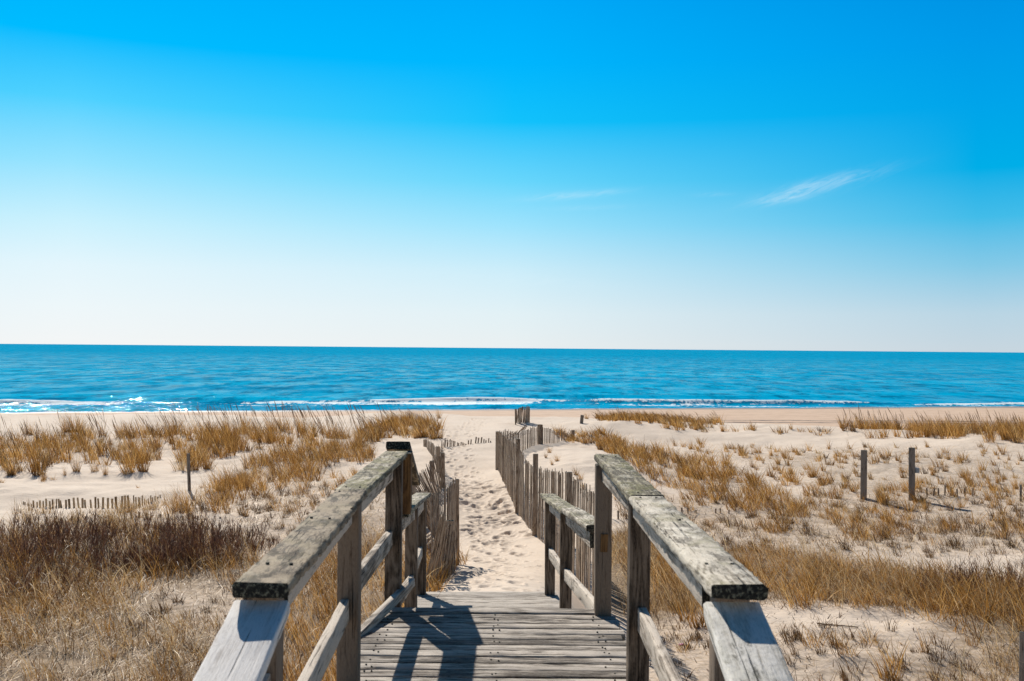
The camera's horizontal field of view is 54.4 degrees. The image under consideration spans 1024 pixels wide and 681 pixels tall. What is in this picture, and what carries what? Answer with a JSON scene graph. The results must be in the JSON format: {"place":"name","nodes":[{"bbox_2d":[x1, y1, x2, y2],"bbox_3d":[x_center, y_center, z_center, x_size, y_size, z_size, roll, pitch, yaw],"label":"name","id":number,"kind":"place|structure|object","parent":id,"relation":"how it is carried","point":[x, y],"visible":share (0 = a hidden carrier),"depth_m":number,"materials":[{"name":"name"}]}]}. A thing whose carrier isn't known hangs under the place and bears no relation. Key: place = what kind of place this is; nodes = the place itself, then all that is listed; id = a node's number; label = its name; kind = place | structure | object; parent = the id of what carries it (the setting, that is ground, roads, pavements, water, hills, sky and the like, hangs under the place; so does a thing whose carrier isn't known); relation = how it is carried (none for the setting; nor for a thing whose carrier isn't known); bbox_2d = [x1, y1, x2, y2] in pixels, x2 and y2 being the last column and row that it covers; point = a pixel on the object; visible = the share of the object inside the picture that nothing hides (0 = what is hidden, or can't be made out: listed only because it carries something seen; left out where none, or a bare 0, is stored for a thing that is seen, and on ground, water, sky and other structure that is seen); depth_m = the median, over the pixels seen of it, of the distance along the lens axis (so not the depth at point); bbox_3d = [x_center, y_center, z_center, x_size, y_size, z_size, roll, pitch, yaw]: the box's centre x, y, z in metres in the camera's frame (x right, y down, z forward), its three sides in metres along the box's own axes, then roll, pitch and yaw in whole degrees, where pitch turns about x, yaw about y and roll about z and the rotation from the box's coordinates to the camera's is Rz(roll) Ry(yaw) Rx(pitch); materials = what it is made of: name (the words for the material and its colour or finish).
{"place":"outdoors","nodes":[
{"label":"outdoors","id":0,"kind":"place"},
{"bbox_2d":[0,406,1023,680],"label":"sand","id":1,"kind":"structure","parent":0,"point":[506,552],"depth_m":20.84,"materials":[{"name":"beige sand"}]},
{"bbox_2d":[0,453,22,475],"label":"grass tuft","id":2,"kind":"object","parent":1,"relation":"on","point":[11,467],"visible":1,"depth_m":24.35,"materials":[{"name":"brown plant"}]},
{"bbox_2d":[19,416,31,433],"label":"grass tuft","id":3,"kind":"object","parent":1,"relation":"on","point":[26,427],"visible":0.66,"depth_m":35.37,"materials":[{"name":"beige plant"}]},
{"bbox_2d":[0,512,67,575],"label":"bare shrub","id":4,"kind":"object","parent":1,"relation":"on","point":[25,546],"visible":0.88,"depth_m":14.03,"materials":[{"name":"brown plant"}]},
{"bbox_2d":[0,503,73,544],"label":"bare shrub","id":5,"kind":"object","parent":1,"relation":"on","point":[27,528],"visible":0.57,"depth_m":16.01,"materials":[{"name":"brown plant"}]},
{"bbox_2d":[22,438,60,475],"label":"grass tuft","id":6,"kind":"object","parent":1,"relation":"on","point":[34,466],"visible":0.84,"depth_m":24.30,"materials":[{"name":"brown plant"}]},
{"bbox_2d":[37,467,47,479],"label":"grass tuft","id":7,"kind":"object","parent":1,"relation":"on","point":[44,477],"visible":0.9,"depth_m":23.79,"materials":[{"name":"beige plant"}]},
{"bbox_2d":[0,553,90,598],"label":"bare shrub","id":8,"kind":"object","parent":1,"relation":"on","point":[28,583],"visible":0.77,"depth_m":12.63,"materials":[{"name":"brown plant"}]},
{"bbox_2d":[51,411,74,432],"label":"grass tuft","id":9,"kind":"object","parent":1,"relation":"on","point":[65,428],"visible":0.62,"depth_m":36.51,"materials":[{"name":"beige plant"}]},
{"bbox_2d":[57,410,85,431],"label":"grass tuft","id":10,"kind":"object","parent":1,"relation":"on","point":[71,421],"visible":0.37,"depth_m":36.42,"materials":[{"name":"brown plant"}]},
{"bbox_2d":[26,505,124,558],"bbox_3d":[-6.574,2.798,15.219,1.538,0.898,1.370,1,0,-25],"label":"bare shrub","id":11,"kind":"object","parent":1,"relation":"on","point":[76,537],"visible":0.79,"depth_m":15.10,"materials":[{"name":"brown plant"}]},
{"bbox_2d":[67,447,83,471],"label":"grass tuft","id":12,"kind":"object","parent":1,"relation":"on","point":[75,468],"visible":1,"depth_m":24.88,"materials":[{"name":"beige plant"}]},
{"bbox_2d":[72,414,87,431],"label":"grass tuft","id":13,"kind":"object","parent":1,"relation":"on","point":[78,422],"visible":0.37,"depth_m":36.03,"materials":[{"name":"beige plant"}]},
{"bbox_2d":[23,495,160,507],"bbox_3d":[-8.721,3.354,20.530,2.728,0.419,1.367,1,0,-16],"label":"sand fence","id":14,"kind":"object","parent":1,"relation":"on","point":[83,503],"visible":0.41,"depth_m":20.17,"materials":[{"name":"beige wood"}]},
{"bbox_2d":[88,459,104,471],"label":"grass tuft","id":15,"kind":"object","parent":1,"relation":"on","point":[91,468],"visible":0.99,"depth_m":25.11,"materials":[{"name":"beige plant"}]},
{"bbox_2d":[97,461,108,474],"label":"grass tuft","id":16,"kind":"object","parent":1,"relation":"on","point":[106,471],"visible":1,"depth_m":24.68,"materials":[{"name":"beige plant"}]},
{"bbox_2d":[71,526,160,577],"bbox_3d":[-5.632,2.979,14.138,1.308,0.726,1.283,0,0,0],"label":"bare shrub","id":17,"kind":"object","parent":1,"relation":"on","point":[97,555],"visible":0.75,"depth_m":14.04,"materials":[{"name":"brown plant"}]},
{"bbox_2d":[13,510,220,523],"bbox_3d":[-7.051,3.233,17.844,3.547,0.366,0.076,1,0,-10],"label":"sand fence","id":18,"kind":"object","parent":1,"relation":"on","point":[99,516],"visible":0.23,"depth_m":17.79,"materials":[{"name":"brown wood"}]},
{"bbox_2d":[103,447,144,473],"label":"grass tuft","id":19,"kind":"object","parent":1,"relation":"on","point":[126,469],"visible":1,"depth_m":24.91,"materials":[{"name":"brown plant"}]},
{"bbox_2d":[124,614,141,628],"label":"grass tuft","id":20,"kind":"object","parent":1,"relation":"on","point":[129,620],"visible":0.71,"depth_m":11.31,"materials":[{"name":"brown plant"}]},
{"bbox_2d":[93,507,181,544],"bbox_3d":[-6.055,2.953,16.075,1.349,0.591,1.356,0,0,0],"label":"bare shrub","id":21,"kind":"object","parent":1,"relation":"on","point":[136,524],"visible":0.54,"depth_m":15.97,"materials":[{"name":"brown plant"}]},
{"bbox_2d":[128,443,165,471],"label":"grass tuft","id":22,"kind":"object","parent":1,"relation":"on","point":[141,468],"visible":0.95,"depth_m":25.26,"materials":[{"name":"brown plant"}]},
{"bbox_2d":[109,522,191,572],"bbox_3d":[-5.185,2.965,14.508,1.169,0.762,1.146,0,0,0],"label":"bare shrub","id":23,"kind":"object","parent":1,"relation":"on","point":[153,550],"visible":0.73,"depth_m":14.37,"materials":[{"name":"brown plant"}]},
{"bbox_2d":[155,597,170,611],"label":"grass tuft","id":24,"kind":"object","parent":1,"relation":"on","point":[161,608],"visible":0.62,"depth_m":12.07,"materials":[{"name":"brown plant"}]},
{"bbox_2d":[170,592,185,602],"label":"grass tuft","id":25,"kind":"object","parent":1,"relation":"on","point":[176,599],"visible":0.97,"depth_m":12.43,"materials":[{"name":"brown plant"}]},
{"bbox_2d":[151,501,226,540],"bbox_3d":[-5.262,2.929,16.243,1.173,0.705,1.262,0,0,19],"label":"bare shrub","id":26,"kind":"object","parent":1,"relation":"on","point":[179,525],"visible":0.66,"depth_m":16.13,"materials":[{"name":"brown plant"}]},
{"bbox_2d":[187,453,190,490],"bbox_3d":[-7.195,3.078,22.182,0.096,1.129,0.075,0,0,27],"label":"wooden stake","id":27,"kind":"object","parent":1,"relation":"on","point":[188,473],"visible":0.66,"depth_m":22.16,"materials":[{"name":"grey wood"}]},
{"bbox_2d":[184,640,201,652],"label":"grass tuft","id":28,"kind":"object","parent":1,"relation":"on","point":[192,647],"visible":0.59,"depth_m":10.58,"materials":[{"name":"brown plant"}]},
{"bbox_2d":[184,444,203,470],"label":"grass tuft","id":29,"kind":"object","parent":1,"relation":"on","point":[195,468],"visible":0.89,"depth_m":26.11,"materials":[{"name":"brown plant"}]},
{"bbox_2d":[141,513,253,570],"bbox_3d":[-4.596,2.907,14.774,1.586,0.864,1.467,0,0,0],"label":"bare shrub","id":30,"kind":"object","parent":1,"relation":"on","point":[214,542],"visible":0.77,"depth_m":14.62,"materials":[{"name":"brown plant"}]},
{"bbox_2d":[197,601,213,611],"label":"grass tuft","id":31,"kind":"object","parent":1,"relation":"on","point":[206,607],"visible":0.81,"depth_m":12.14,"materials":[{"name":"beige plant"}]},
{"bbox_2d":[200,448,214,469],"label":"grass tuft","id":32,"kind":"object","parent":1,"relation":"on","point":[205,462],"visible":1,"depth_m":26.34,"materials":[{"name":"brown plant"}]},
{"bbox_2d":[205,594,217,602],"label":"grass tuft","id":33,"kind":"object","parent":1,"relation":"on","point":[215,600],"visible":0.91,"depth_m":12.54,"materials":[{"name":"brown plant"}]},
{"bbox_2d":[204,513,280,551],"bbox_3d":[-4.303,3.040,15.819,1.172,0.626,1.192,1,-1,-36],"label":"bare shrub","id":34,"kind":"object","parent":1,"relation":"on","point":[249,536],"visible":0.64,"depth_m":15.86,"materials":[{"name":"brown plant"}]},
{"bbox_2d":[412,452,444,536],"bbox_3d":[-1.576,2.903,18.473,0.850,1.540,8.340,1,0,-5],"label":"sand fence","id":35,"kind":"object","parent":1,"relation":"on","point":[432,471],"visible":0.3,"depth_m":20.84,"materials":[{"name":"grey wood"}]},
{"bbox_2d":[422,423,439,438],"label":"grass tuft","id":36,"kind":"object","parent":1,"relation":"on","point":[433,436],"visible":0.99,"depth_m":32.79,"materials":[{"name":"brown plant"}]},
{"bbox_2d":[423,439,443,477],"bbox_3d":[-2.072,3.122,26.687,0.181,1.171,7.967,1,0,-8],"label":"sand fence","id":37,"kind":"object","parent":1,"relation":"on","point":[432,449],"visible":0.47,"depth_m":27.69,"materials":[{"name":"grey wood"}]},
{"bbox_2d":[429,419,446,438],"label":"grass tuft","id":38,"kind":"object","parent":1,"relation":"on","point":[441,436],"visible":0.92,"depth_m":32.93,"materials":[{"name":"brown plant"}]},
{"bbox_2d":[426,509,455,591],"bbox_3d":[-0.816,2.506,11.347,0.258,1.602,3.234,0,0,0],"label":"sand fence","id":39,"kind":"object","parent":1,"relation":"on","point":[445,538],"visible":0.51,"depth_m":10.93,"materials":[{"name":"brown wood"}]},
{"bbox_2d":[429,477,459,574],"bbox_3d":[-0.848,2.623,12.836,0.087,1.688,2.556,0,0,4],"label":"sand fence","id":40,"kind":"object","parent":1,"relation":"on","point":[453,501],"visible":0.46,"depth_m":13.18,"materials":[{"name":"brown wood"}]},
{"bbox_2d":[441,437,490,448],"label":"sand fence","id":41,"kind":"object","parent":1,"relation":"on","point":[450,444],"visible":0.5,"depth_m":31.00,"materials":[{"name":"grey wood"}]},
{"bbox_2d":[193,441,793,680],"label":"boardwalk","id":42,"kind":"structure","parent":1,"relation":"on","point":[548,634],"depth_m":4.32,"materials":[{"name":"grey wood"}]},
{"bbox_2d":[0,408,1023,680],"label":"beach grass","id":43,"kind":"structure","parent":1,"relation":"on","point":[750,492],"depth_m":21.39,"materials":[{"name":"brown plant"}]},
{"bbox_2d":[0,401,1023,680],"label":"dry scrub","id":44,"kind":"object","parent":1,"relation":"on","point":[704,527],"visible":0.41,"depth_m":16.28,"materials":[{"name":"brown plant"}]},
{"bbox_2d":[509,425,526,437],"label":"sand fence","id":45,"kind":"object","parent":1,"relation":"on","point":[524,427],"visible":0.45,"depth_m":36.22,"materials":[{"name":"grey wood"}]},
{"bbox_2d":[515,405,529,424],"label":"sand fence","id":46,"kind":"object","parent":1,"relation":"on","point":[526,416],"visible":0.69,"depth_m":40.11,"materials":[{"name":"grey wood"}]},
{"bbox_2d":[501,424,574,463],"bbox_3d":[0.650,3.118,31.063,0.652,1.320,9.674,0,0,16],"label":"sand fence","id":47,"kind":"object","parent":1,"relation":"on","point":[531,438],"visible":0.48,"depth_m":32.69,"materials":[{"name":"grey wood"}]},
{"bbox_2d":[495,430,594,595],"bbox_3d":[0.323,2.822,18.744,0.205,2.007,15.228,1,0,-6],"label":"sand fence","id":48,"kind":"object","parent":1,"relation":"on","point":[504,450],"visible":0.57,"depth_m":17.45,"materials":[{"name":"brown wood"}]},
{"bbox_2d":[580,415,583,423],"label":"driftwood stump","id":49,"kind":"object","parent":1,"relation":"on","point":[581,418],"visible":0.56,"depth_m":40.22,"materials":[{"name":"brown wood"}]},
{"bbox_2d":[661,632,675,642],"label":"grass tuft","id":50,"kind":"object","parent":1,"relation":"on","point":[667,638],"visible":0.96,"depth_m":11.23,"materials":[{"name":"beige plant"}]},
{"bbox_2d":[670,654,681,666],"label":"grass tuft","id":51,"kind":"object","parent":1,"relation":"on","point":[673,660],"visible":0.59,"depth_m":10.31,"materials":[{"name":"brown plant"}]},
{"bbox_2d":[669,595,698,621],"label":"grass tuft","id":52,"kind":"object","parent":1,"relation":"on","point":[681,617],"visible":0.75,"depth_m":12.05,"materials":[{"name":"brown plant"}]},
{"bbox_2d":[669,588,707,628],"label":"grass tuft","id":53,"kind":"object","parent":1,"relation":"on","point":[702,625],"visible":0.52,"depth_m":11.76,"materials":[{"name":"brown plant"}]},
{"bbox_2d":[677,637,699,650],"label":"grass tuft","id":54,"kind":"object","parent":1,"relation":"on","point":[686,644],"visible":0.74,"depth_m":10.92,"materials":[{"name":"beige plant"}]},
{"bbox_2d":[684,595,704,628],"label":"grass tuft","id":55,"kind":"object","parent":1,"relation":"on","point":[694,619],"visible":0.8,"depth_m":11.76,"materials":[{"name":"brown plant"}]},
{"bbox_2d":[687,630,703,640],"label":"grass tuft","id":56,"kind":"object","parent":1,"relation":"on","point":[695,636],"visible":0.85,"depth_m":11.28,"materials":[{"name":"brown plant"}]},
{"bbox_2d":[692,421,698,429],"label":"grass tuft","id":57,"kind":"object","parent":1,"relation":"on","point":[694,426],"visible":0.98,"depth_m":40.25,"materials":[{"name":"brown plant"}]},
{"bbox_2d":[697,634,708,647],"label":"grass tuft","id":58,"kind":"object","parent":1,"relation":"on","point":[705,642],"visible":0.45,"depth_m":10.95,"materials":[{"name":"beige plant"}]},
{"bbox_2d":[681,507,729,513],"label":"sand fence","id":59,"kind":"object","parent":1,"relation":"on","point":[696,510],"visible":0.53,"depth_m":20.07,"materials":[{"name":"grey wood"}]},
{"bbox_2d":[721,534,734,542],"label":"grass tuft","id":60,"kind":"object","parent":1,"relation":"on","point":[727,537],"visible":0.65,"depth_m":16.93,"materials":[{"name":"brown plant"}]},
{"bbox_2d":[767,463,776,476],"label":"grass tuft","id":61,"kind":"object","parent":1,"relation":"on","point":[771,473],"visible":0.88,"depth_m":26.49,"materials":[{"name":"beige plant"}]},
{"bbox_2d":[780,620,799,641],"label":"grass tuft","id":62,"kind":"object","parent":1,"relation":"on","point":[789,634],"visible":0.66,"depth_m":11.11,"materials":[{"name":"brown plant"}]},
{"bbox_2d":[783,625,810,640],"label":"grass tuft","id":63,"kind":"object","parent":1,"relation":"on","point":[800,636],"visible":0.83,"depth_m":11.12,"materials":[{"name":"brown plant"}]},
{"bbox_2d":[798,458,820,476],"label":"grass tuft","id":64,"kind":"object","parent":1,"relation":"on","point":[810,469],"visible":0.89,"depth_m":26.09,"materials":[{"name":"brown plant"}]},
{"bbox_2d":[814,641,827,653],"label":"grass tuft","id":65,"kind":"object","parent":1,"relation":"on","point":[818,651],"visible":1,"depth_m":10.58,"materials":[{"name":"beige plant"}]},
{"bbox_2d":[822,621,850,647],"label":"grass tuft","id":66,"kind":"object","parent":1,"relation":"on","point":[835,637],"visible":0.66,"depth_m":10.87,"materials":[{"name":"brown plant"}]},
{"bbox_2d":[817,623,857,627],"bbox_3d":[3.774,3.301,11.545,0.460,0.017,0.016,0,0,20],"label":"fallen stick","id":67,"kind":"object","parent":1,"relation":"on","point":[840,625],"visible":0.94,"depth_m":11.52,"materials":[{"name":"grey wood"}]},
{"bbox_2d":[825,629,849,648],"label":"grass tuft","id":68,"kind":"object","parent":1,"relation":"on","point":[835,641],"visible":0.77,"depth_m":10.83,"materials":[{"name":"brown plant"}]},
{"bbox_2d":[830,477,847,498],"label":"grass tuft","id":69,"kind":"object","parent":1,"relation":"on","point":[836,494],"visible":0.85,"depth_m":22.26,"materials":[{"name":"beige plant"}]},
{"bbox_2d":[837,538,854,550],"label":"grass tuft","id":70,"kind":"object","parent":1,"relation":"on","point":[844,545],"visible":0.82,"depth_m":16.01,"materials":[{"name":"brown plant"}]},
{"bbox_2d":[860,450,866,498],"bbox_3d":[7.768,3.108,21.989,0.130,1.370,0.128,0,0,27],"label":"wooden post","id":71,"kind":"object","parent":1,"relation":"on","point":[863,484],"visible":0.69,"depth_m":21.93,"materials":[{"name":"grey wood"}]},
{"bbox_2d":[750,420,984,421],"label":"tyre track","id":72,"kind":"structure","parent":1,"relation":"on","point":[806,420],"depth_m":90.12,"materials":[{"name":"beige sand"}]},
{"bbox_2d":[728,422,1014,423],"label":"tyre track","id":73,"kind":"structure","parent":1,"relation":"on","point":[808,422],"depth_m":86.92,"materials":[{"name":"beige sand"}]},
{"bbox_2d":[865,481,892,505],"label":"grass tuft","id":74,"kind":"object","parent":1,"relation":"on","point":[884,500],"visible":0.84,"depth_m":21.36,"materials":[{"name":"brown plant"}]},
{"bbox_2d":[870,477,894,501],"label":"grass tuft","id":75,"kind":"object","parent":1,"relation":"on","point":[877,493],"visible":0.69,"depth_m":21.61,"materials":[{"name":"brown plant"}]},
{"bbox_2d":[863,640,907,679],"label":"grass tuft","id":76,"kind":"object","parent":1,"relation":"on","point":[880,673],"visible":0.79,"depth_m":9.96,"materials":[{"name":"beige plant"}]},
{"bbox_2d":[882,535,898,546],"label":"grass tuft","id":77,"kind":"object","parent":1,"relation":"on","point":[891,542],"visible":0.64,"depth_m":16.65,"materials":[{"name":"brown plant"}]},
{"bbox_2d":[880,635,916,667],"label":"grass tuft","id":78,"kind":"object","parent":1,"relation":"on","point":[894,656],"visible":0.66,"depth_m":10.32,"materials":[{"name":"beige plant"}]},
{"bbox_2d":[891,658,910,671],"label":"grass tuft","id":79,"kind":"object","parent":1,"relation":"on","point":[904,668],"visible":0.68,"depth_m":10.15,"materials":[{"name":"brown plant"}]},
{"bbox_2d":[895,462,908,477],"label":"grass tuft","id":80,"kind":"object","parent":1,"relation":"on","point":[902,476],"visible":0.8,"depth_m":25.43,"materials":[{"name":"beige plant"}]},
{"bbox_2d":[899,478,908,491],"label":"grass tuft","id":81,"kind":"object","parent":1,"relation":"on","point":[903,488],"visible":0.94,"depth_m":22.52,"materials":[{"name":"beige plant"}]},
{"bbox_2d":[909,447,919,500],"bbox_3d":[8.773,3.062,21.736,0.229,1.440,0.141,0,0,18],"label":"wooden post","id":82,"kind":"object","parent":1,"relation":"on","point":[913,470],"visible":0.74,"depth_m":21.70,"materials":[{"name":"grey wood"}]},
{"bbox_2d":[912,630,937,653],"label":"grass tuft","id":83,"kind":"object","parent":1,"relation":"on","point":[921,644],"visible":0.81,"depth_m":10.67,"materials":[{"name":"beige plant"}]},
{"bbox_2d":[921,645,942,664],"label":"grass tuft","id":84,"kind":"object","parent":1,"relation":"on","point":[934,657],"visible":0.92,"depth_m":10.39,"materials":[{"name":"brown plant"}]},
{"bbox_2d":[928,459,942,475],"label":"grass tuft","id":85,"kind":"object","parent":1,"relation":"on","point":[933,473],"visible":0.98,"depth_m":25.43,"materials":[{"name":"brown plant"}]},
{"bbox_2d":[935,447,944,458],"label":"grass tuft","id":86,"kind":"object","parent":1,"relation":"on","point":[938,455],"visible":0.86,"depth_m":30.22,"materials":[{"name":"beige plant"}]},
{"bbox_2d":[915,563,981,603],"bbox_3d":[5.803,3.198,13.202,0.867,0.487,0.891,0,0,19],"label":"bare shrub","id":87,"kind":"object","parent":1,"relation":"on","point":[946,583],"visible":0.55,"depth_m":13.21,"materials":[{"name":"brown plant"}]},
{"bbox_2d":[926,485,973,496],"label":"sand fence","id":88,"kind":"object","parent":1,"relation":"on","point":[945,491],"visible":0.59,"depth_m":21.82,"materials":[{"name":"grey wood"}]},
{"bbox_2d":[944,655,962,667],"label":"grass tuft","id":89,"kind":"object","parent":1,"relation":"on","point":[954,663],"visible":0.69,"depth_m":10.38,"materials":[{"name":"brown plant"}]},
{"bbox_2d":[960,465,974,482],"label":"grass tuft","id":90,"kind":"object","parent":1,"relation":"on","point":[970,479],"visible":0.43,"depth_m":24.27,"materials":[{"name":"brown plant"}]},
{"bbox_2d":[946,547,1023,601],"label":"bare shrub","id":91,"kind":"object","parent":1,"relation":"on","point":[1005,570],"visible":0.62,"depth_m":13.34,"materials":[{"name":"brown plant"}]},
{"bbox_2d":[978,482,997,500],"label":"grass tuft","id":92,"kind":"object","parent":1,"relation":"on","point":[989,497],"visible":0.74,"depth_m":21.33,"materials":[{"name":"brown plant"}]},
{"bbox_2d":[1003,494,1016,504],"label":"grass tuft","id":93,"kind":"object","parent":1,"relation":"on","point":[1008,500],"visible":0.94,"depth_m":20.73,"materials":[{"name":"beige plant"}]},
{"bbox_2d":[1001,537,1023,548],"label":"grass tuft","id":94,"kind":"object","parent":1,"relation":"on","point":[1013,544],"visible":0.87,"depth_m":16.55,"materials":[{"name":"brown plant"}]},
{"bbox_2d":[1007,473,1019,489],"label":"grass tuft","id":95,"kind":"object","parent":1,"relation":"on","point":[1015,483],"visible":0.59,"depth_m":23.52,"materials":[{"name":"beige plant"}]},
{"bbox_2d":[1020,485,1021,501],"bbox_3d":[10.930,3.432,21.393,0.046,0.667,0.046,0,0,27],"label":"wooden stake","id":96,"kind":"object","parent":1,"relation":"on","point":[1020,492],"visible":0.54,"depth_m":21.38,"materials":[{"name":"grey wood"}]},
{"bbox_2d":[1019,631,1023,680],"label":"wooden stake","id":97,"kind":"object","parent":1,"relation":"on","point":[1021,654],"visible":1,"depth_m":9.49,"materials":[{"name":"grey wood"}]},
{"bbox_2d":[0,344,1023,412],"bbox_3d":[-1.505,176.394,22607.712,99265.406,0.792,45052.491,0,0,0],"label":"sea","id":98,"kind":"structure","parent":0,"point":[74,378],"depth_m":227.74,"materials":[{"name":"liquid"}]},
{"bbox_2d":[0,0,1023,352],"label":"sky","id":99,"kind":"structure","parent":0,"point":[791,175],"materials":[{"name":"blue"}]}
]}

